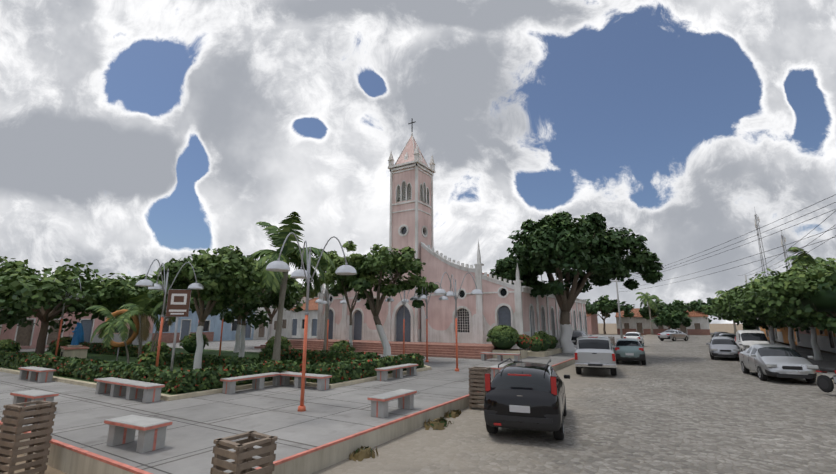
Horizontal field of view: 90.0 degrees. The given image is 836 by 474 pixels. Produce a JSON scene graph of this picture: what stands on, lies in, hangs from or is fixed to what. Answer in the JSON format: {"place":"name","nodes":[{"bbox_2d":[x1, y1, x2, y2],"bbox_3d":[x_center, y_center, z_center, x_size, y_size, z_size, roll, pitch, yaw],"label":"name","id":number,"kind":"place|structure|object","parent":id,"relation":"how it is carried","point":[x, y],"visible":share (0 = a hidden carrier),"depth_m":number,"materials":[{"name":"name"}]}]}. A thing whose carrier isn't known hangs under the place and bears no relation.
{"place":"outdoors","nodes":[
{"label":"outdoors","id":0,"kind":"place"},
{"bbox_2d":[0,296,277,348],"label":"street houses","id":1,"kind":"structure","parent":0,"point":[26,337],"depth_m":45.41,"materials":[{"name":"paint"}]},
{"bbox_2d":[281,294,318,338],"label":"houses","id":2,"kind":"structure","parent":0,"point":[292,324],"depth_m":58.26,"materials":[{"name":"paint"}]},
{"bbox_2d":[0,0,835,323],"label":"sky","id":3,"kind":"structure","parent":0,"point":[134,133],"materials":[{"name":"white"}]},
{"bbox_2d":[5,323,835,473],"bbox_3d":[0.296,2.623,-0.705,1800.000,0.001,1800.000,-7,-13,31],"label":"ground","id":4,"kind":"structure","parent":0,"point":[610,328],"depth_m":122.28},
{"bbox_2d":[0,400,57,473],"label":"tree guard","id":5,"kind":"object","parent":4,"relation":"on","point":[14,421],"visible":1,"depth_m":7.40,"materials":[{"name":"brown wood"}]},
{"bbox_2d":[0,335,623,473],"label":"plaza slab","id":6,"kind":"structure","parent":4,"relation":"on","point":[327,428],"depth_m":10.30,"materials":[{"name":"concrete"}]},
{"bbox_2d":[0,265,59,326],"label":"tree","id":7,"kind":"object","parent":6,"relation":"on","point":[2,310],"visible":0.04,"depth_m":31.63,"materials":[{"name":"green plant"}]},
{"bbox_2d":[0,347,430,400],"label":"curb","id":8,"kind":"structure","parent":6,"relation":"on","point":[169,396],"depth_m":16.33,"materials":[{"name":"beige paint"}]},
{"bbox_2d":[55,278,84,355],"bbox_3d":[-19.295,4.597,22.865,2.175,4.670,2.404,-3,-12,14],"label":"lamp post","id":9,"kind":"object","parent":8,"relation":"on","point":[60,327],"visible":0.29,"depth_m":22.88,"materials":[{"name":"metal"}]},
{"bbox_2d":[60,322,89,358],"bbox_3d":[-19.543,5.966,23.842,1.200,2.176,2.400,11,-16,-43],"label":"statue","id":10,"kind":"object","parent":8,"relation":"on","point":[74,349],"visible":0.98,"depth_m":23.34,"materials":[{"name":"blue paint"}]},
{"bbox_2d":[0,256,152,353],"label":"tree","id":11,"kind":"object","parent":8,"relation":"on","point":[28,293],"visible":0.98,"depth_m":23.52,"materials":[{"name":"green plant"}]},
{"bbox_2d":[85,305,147,363],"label":"palm tree","id":12,"kind":"object","parent":8,"relation":"on","point":[119,321],"visible":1,"depth_m":18.61,"materials":[{"name":"green plant"}]},
{"bbox_2d":[105,309,139,360],"bbox_3d":[-14.063,4.815,19.715,1.681,2.786,0.219,0,-12,-1],"label":"ring sculpture","id":13,"kind":"object","parent":8,"relation":"on","point":[134,334],"visible":0.48,"depth_m":19.75,"materials":[{"name":"orange metal"}]},
{"bbox_2d":[76,271,195,344],"bbox_3d":[-22.110,5.981,33.316,9.674,6.223,8.762,6,-13,-27],"label":"tree","id":14,"kind":"object","parent":8,"relation":"on","point":[138,278],"visible":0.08,"depth_m":32.00,"materials":[{"name":"green plant"}]},
{"bbox_2d":[114,290,158,356],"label":"palm tree","id":15,"kind":"object","parent":8,"relation":"on","point":[134,298],"visible":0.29,"depth_m":20.89,"materials":[{"name":"green plant"}]},
{"bbox_2d":[117,290,163,354],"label":"palm tree","id":16,"kind":"object","parent":8,"relation":"on","point":[147,303],"visible":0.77,"depth_m":19.64,"materials":[{"name":"green plant"}]},
{"bbox_2d":[150,279,175,351],"bbox_3d":[-13.085,4.385,21.438,1.852,4.419,2.109,-7,-13,31],"label":"areca","id":17,"kind":"object","parent":8,"relation":"on","point":[168,318],"visible":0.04,"depth_m":21.25,"materials":[{"name":"green plant"}]},
{"bbox_2d":[136,259,203,366],"bbox_3d":[-9.726,3.278,16.385,2.175,4.670,2.404,4,-12,-20],"label":"lamp post","id":18,"kind":"object","parent":8,"relation":"on","point":[149,284],"visible":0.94,"depth_m":16.40,"materials":[{"name":"metal"}]},
{"bbox_2d":[148,287,192,351],"bbox_3d":[-11.660,4.263,19.859,2.588,4.031,2.165,-7,-13,31],"label":"areca","id":19,"kind":"object","parent":8,"relation":"on","point":[173,319],"visible":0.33,"depth_m":19.88,"materials":[{"name":"green plant"}]},
{"bbox_2d":[165,289,190,372],"bbox_3d":[-7.977,3.356,13.709,0.680,3.250,0.110,3,-12,-16],"label":"info sign","id":20,"kind":"object","parent":8,"relation":"on","point":[178,303],"visible":0.94,"depth_m":13.87,"materials":[{"name":"brown metal"}]},
{"bbox_2d":[153,245,266,368],"bbox_3d":[-9.408,3.272,19.153,4.626,5.886,5.736,4,-12,-20],"label":"garden tree","id":21,"kind":"object","parent":8,"relation":"on","point":[225,274],"visible":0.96,"depth_m":18.71,"materials":[{"name":"green plant"}]},
{"bbox_2d":[0,333,424,393],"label":"hedges","id":22,"kind":"object","parent":8,"relation":"on","point":[341,361],"visible":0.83,"depth_m":17.65,"materials":[{"name":"green plant"}]},
{"bbox_2d":[219,300,241,355],"bbox_3d":[-12.399,5.434,26.982,2.175,4.670,2.404,-4,-12,19],"label":"lamp post","id":23,"kind":"object","parent":8,"relation":"on","point":[221,334],"visible":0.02,"depth_m":26.85,"materials":[{"name":"metal"}]},
{"bbox_2d":[191,256,298,357],"bbox_3d":[-9.901,4.236,24.779,6.599,6.240,5.581,-7,-13,31],"label":"tree","id":24,"kind":"object","parent":8,"relation":"on","point":[247,310],"visible":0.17,"depth_m":24.34,"materials":[{"name":"green plant"}]},
{"bbox_2d":[190,272,302,351],"bbox_3d":[-12.696,5.372,30.791,8.536,6.411,7.222,5,-13,-24],"label":"tree","id":25,"kind":"object","parent":8,"relation":"on","point":[229,317],"visible":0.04,"depth_m":30.49,"materials":[{"name":"green plant"}]},
{"bbox_2d":[246,211,335,360],"bbox_3d":[-6.589,2.768,21.255,4.005,7.713,4.180,-7,-13,31],"label":"royal palm","id":26,"kind":"object","parent":8,"relation":"on","point":[290,253],"visible":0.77,"depth_m":21.23,"materials":[{"name":"green plant"}]},
{"bbox_2d":[319,240,380,346],"bbox_3d":[-3.919,3.780,24.649,4.019,7.081,3.148,1,-12,-6],"label":"slim tree","id":27,"kind":"object","parent":8,"relation":"on","point":[338,261],"visible":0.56,"depth_m":24.41,"materials":[{"name":"green plant"}]},
{"bbox_2d":[328,243,438,356],"bbox_3d":[-2.328,3.893,24.902,6.260,6.961,5.424,-7,-13,31],"label":"tree","id":28,"kind":"object","parent":8,"relation":"on","point":[384,261],"visible":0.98,"depth_m":24.40,"materials":[{"name":"green plant"}]},
{"bbox_2d":[10,352,519,452],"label":"benches","id":29,"kind":"object","parent":6,"relation":"on","point":[151,433],"visible":0.88,"depth_m":12.22,"materials":[{"name":"concrete"}]},
{"bbox_2d":[239,280,313,340],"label":"tree","id":30,"kind":"object","parent":6,"relation":"on","point":[298,304],"visible":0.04,"depth_m":39.61,"materials":[{"name":"green plant"}]},
{"bbox_2d":[266,232,356,411],"bbox_3d":[-2.788,2.266,11.409,2.175,4.670,2.404,-1,-12,3],"label":"lamp post","id":31,"kind":"object","parent":6,"relation":"on","point":[300,273],"visible":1,"depth_m":11.40,"materials":[{"name":"metal"}]},
{"bbox_2d":[315,288,346,349],"bbox_3d":[-6.107,5.977,29.648,2.175,4.670,2.404,1,-12,-3],"label":"lamp post","id":32,"kind":"object","parent":6,"relation":"on","point":[320,301],"visible":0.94,"depth_m":29.67,"materials":[{"name":"metal"}]},
{"bbox_2d":[311,249,350,350],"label":"tree","id":33,"kind":"object","parent":6,"relation":"on","point":[323,263],"visible":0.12,"depth_m":33.39,"materials":[{"name":"green plant"}]},
{"bbox_2d":[254,338,496,358],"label":"church steps","id":34,"kind":"structure","parent":6,"relation":"on","point":[465,350],"depth_m":30.03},
{"bbox_2d":[385,288,421,353],"bbox_3d":[-0.689,5.471,27.164,2.175,4.670,2.404,-7,-13,31],"label":"lamp post","id":35,"kind":"object","parent":6,"relation":"on","point":[404,300],"visible":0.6,"depth_m":27.23,"materials":[{"name":"metal"}]},
{"bbox_2d":[410,282,448,361],"bbox_3d":[0.782,4.987,24.782,2.175,4.670,2.404,3,-12,-14],"label":"lamp post","id":36,"kind":"object","parent":6,"relation":"on","point":[423,296],"visible":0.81,"depth_m":24.68,"materials":[{"name":"metal"}]},
{"bbox_2d":[434,272,482,370],"bbox_3d":[2.100,4.048,20.168,2.175,4.670,2.404,-4,-12,19],"label":"lamp post","id":37,"kind":"object","parent":6,"relation":"on","point":[476,291],"visible":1,"depth_m":20.19,"materials":[{"name":"metal"}]},
{"bbox_2d":[487,325,561,358],"bbox_3d":[7.639,7.290,29.727,3.378,2.128,7.940,-7,-13,31],"label":"planter with bushes","id":38,"kind":"object","parent":6,"relation":"on","point":[503,338],"visible":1,"depth_m":27.37,"materials":[{"name":"green plant"}]},
{"bbox_2d":[489,211,663,352],"bbox_3d":[11.805,3.462,32.879,11.140,10.986,11.229,8,-14,-34],"label":"tree","id":39,"kind":"object","parent":6,"relation":"on","point":[560,244],"visible":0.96,"depth_m":30.63,"materials":[{"name":"green plant"}]},
{"bbox_2d":[611,194,835,337],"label":"power lines","id":40,"kind":"object","parent":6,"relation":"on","point":[620,323],"visible":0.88,"depth_m":30.41,"materials":[{"name":"metal"}]},
{"bbox_2d":[585,295,634,333],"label":"tree","id":41,"kind":"object","parent":4,"relation":"on","point":[605,305],"visible":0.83,"depth_m":88.97,"materials":[{"name":"green plant"}]},
{"bbox_2d":[586,308,709,334],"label":"building","id":42,"kind":"structure","parent":4,"relation":"on","point":[640,324],"depth_m":89.30,"materials":[{"name":"paint"}]},
{"bbox_2d":[754,207,768,276],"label":"mast","id":43,"kind":"object","parent":4,"relation":"on","point":[755,222],"visible":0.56,"depth_m":118.66,"materials":[{"name":"metal"}]},
{"bbox_2d":[781,231,789,269],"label":"mast","id":44,"kind":"object","parent":4,"relation":"on","point":[782,239],"visible":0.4,"depth_m":132.69,"materials":[{"name":"metal"}]},
{"bbox_2d":[757,318,835,352],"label":"houses","id":45,"kind":"structure","parent":4,"relation":"on","point":[826,339],"depth_m":38.39,"materials":[{"name":"white paint"}]},
{"bbox_2d":[784,247,827,272],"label":"palm","id":46,"kind":"object","parent":4,"relation":"on","point":[804,258],"visible":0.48,"depth_m":39.00,"materials":[{"name":"green plant"}]},
{"bbox_2d":[317,118,587,349],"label":"church","id":47,"kind":"structure","parent":0,"point":[518,307],"depth_m":35.04,"materials":[{"name":"pink paint"}]},
{"bbox_2d":[312,334,835,473],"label":"street cobbles","id":48,"kind":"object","parent":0,"point":[683,406],"visible":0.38,"depth_m":10.21,"materials":[{"name":"grey stone"}]},
{"bbox_2d":[210,431,277,473],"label":"tree guard","id":49,"kind":"object","parent":48,"relation":"on","point":[242,455],"visible":1,"depth_m":5.24,"materials":[{"name":"brown wood"}]},
{"bbox_2d":[348,410,461,460],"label":"kerb weeds","id":50,"kind":"object","parent":48,"relation":"on","point":[360,454],"visible":0.92,"depth_m":10.46,"materials":[{"name":"green plant"}]},
{"bbox_2d":[468,366,490,410],"bbox_3d":[1.942,4.717,13.059,0.594,1.220,0.583,-6,-13,28],"label":"tree guard","id":51,"kind":"object","parent":48,"relation":"on","point":[477,391],"visible":0.77,"depth_m":12.90,"materials":[{"name":"brown wood"}]},
{"bbox_2d":[484,352,569,439],"bbox_3d":[3.007,3.962,11.321,2.078,2.012,4.327,-4,-12,20],"label":"car","id":52,"kind":"object","parent":48,"relation":"on","point":[525,395],"visible":1,"depth_m":9.48,"materials":[{"name":"black metal"}]},
{"bbox_2d":[571,330,591,344],"bbox_3d":[14.528,9.291,38.084,2.067,1.528,4.189,-7,-13,31],"label":"car","id":53,"kind":"object","parent":48,"relation":"on","point":[576,334],"visible":0.17,"depth_m":36.64,"materials":[{"name":"black"}]},
{"bbox_2d":[573,336,616,375],"bbox_3d":[9.507,6.252,22.518,2.194,1.875,5.663,-5,-12,22],"label":"pickup truck","id":54,"kind":"object","parent":48,"relation":"on","point":[594,351],"visible":1,"depth_m":20.22,"materials":[{"name":"silver metal"}]},
{"bbox_2d":[612,338,645,364],"bbox_3d":[13.755,7.415,27.358,2.067,1.528,4.189,-5,-13,24],"label":"car","id":55,"kind":"object","parent":48,"relation":"on","point":[631,349],"visible":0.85,"depth_m":25.67,"materials":[{"name":"grey"}]},
{"bbox_2d":[623,332,644,346],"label":"hatch","id":56,"kind":"object","parent":48,"relation":"on","point":[637,336],"visible":0.42,"depth_m":44.01,"materials":[{"name":"white metal"}]},
{"bbox_2d":[635,292,659,333],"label":"palm","id":57,"kind":"object","parent":48,"relation":"on","point":[652,304],"visible":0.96,"depth_m":85.49,"materials":[{"name":"green plant"}]},
{"bbox_2d":[639,299,692,329],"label":"tree","id":58,"kind":"object","parent":48,"relation":"on","point":[677,305],"visible":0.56,"depth_m":86.56,"materials":[{"name":"green plant"}]},
{"bbox_2d":[651,309,691,329],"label":"tree","id":59,"kind":"object","parent":48,"relation":"on","point":[675,319],"visible":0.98,"depth_m":69.86,"materials":[{"name":"green plant"}]},
{"bbox_2d":[657,330,689,340],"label":"sedan","id":60,"kind":"object","parent":48,"relation":"on","point":[673,335],"visible":1,"depth_m":57.70,"materials":[{"name":"silver metal"}]},
{"bbox_2d":[668,297,714,322],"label":"tree","id":61,"kind":"object","parent":48,"relation":"on","point":[695,305],"visible":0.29,"depth_m":88.47,"materials":[{"name":"green plant"}]},
{"bbox_2d":[711,332,727,336],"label":"car","id":62,"kind":"object","parent":48,"relation":"on","point":[715,334],"visible":0.08,"depth_m":45.02,"materials":[{"name":"silver metal"}]},
{"bbox_2d":[706,337,742,360],"bbox_3d":[22.018,7.974,30.105,2.067,1.528,4.189,-7,-14,33],"label":"car","id":63,"kind":"object","parent":48,"relation":"on","point":[724,347],"visible":0.92,"depth_m":28.84,"materials":[{"name":"grey metal"}]},
{"bbox_2d":[718,333,735,339],"bbox_3d":[29.368,9.873,39.489,2.194,1.548,4.613,-7,-13,31],"label":"car","id":64,"kind":"object","parent":48,"relation":"on","point":[732,335],"visible":0.04,"depth_m":39.09,"materials":[{"name":"silver metal"}]},
{"bbox_2d":[735,330,772,351],"bbox_3d":[26.237,8.293,32.795,2.152,1.975,4.666,-7,-13,31],"label":"white van","id":65,"kind":"object","parent":48,"relation":"on","point":[747,339],"visible":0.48,"depth_m":31.90,"materials":[{"name":"white metal"}]},
{"bbox_2d":[738,344,818,382],"bbox_3d":[16.831,5.863,19.779,2.194,1.548,4.868,-5,-13,25],"label":"car","id":66,"kind":"object","parent":48,"relation":"on","point":[764,361],"visible":1,"depth_m":18.53,"materials":[{"name":"grey metal"}]},
{"bbox_2d":[816,368,835,392],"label":"motorbike","id":67,"kind":"object","parent":48,"relation":"on","point":[825,383],"visible":1,"depth_m":14.98,"materials":[{"name":"black plastic"}]},
{"bbox_2d":[710,333,835,381],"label":"pavement","id":68,"kind":"structure","parent":0,"point":[829,361],"depth_m":26.85,"materials":[{"name":"concrete"}]},
{"bbox_2d":[715,289,736,333],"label":"palm","id":69,"kind":"object","parent":68,"relation":"on","point":[719,292],"visible":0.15,"depth_m":77.42,"materials":[{"name":"green plant"}]},
{"bbox_2d":[700,304,762,327],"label":"ficus","id":70,"kind":"object","parent":68,"relation":"on","point":[706,308],"visible":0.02,"depth_m":55.18,"materials":[{"name":"green plant"}]},
{"bbox_2d":[709,295,774,329],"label":"ficus","id":71,"kind":"object","parent":68,"relation":"on","point":[749,327],"depth_m":46.22,"materials":[{"name":"green plant"}]},
{"bbox_2d":[712,286,784,343],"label":"ficus","id":72,"kind":"object","parent":68,"relation":"on","point":[718,303],"visible":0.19,"depth_m":40.63,"materials":[{"name":"green plant"}]},
{"bbox_2d":[719,282,825,351],"bbox_3d":[29.269,6.316,33.552,8.009,5.942,8.907,-7,-13,31],"label":"ficus","id":73,"kind":"object","parent":68,"relation":"on","point":[735,310],"visible":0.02,"depth_m":34.21,"materials":[{"name":"green plant"}]},
{"bbox_2d":[730,273,822,360],"bbox_3d":[25.891,5.208,27.886,8.036,5.853,8.847,-7,-13,31],"label":"ficus","id":74,"kind":"object","parent":68,"relation":"on","point":[737,298],"visible":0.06,"depth_m":27.35,"materials":[{"name":"green plant"}]},
{"bbox_2d":[738,258,835,333],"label":"ficus","id":75,"kind":"object","parent":68,"relation":"on","point":[783,291],"depth_m":21.73,"materials":[{"name":"green plant"}]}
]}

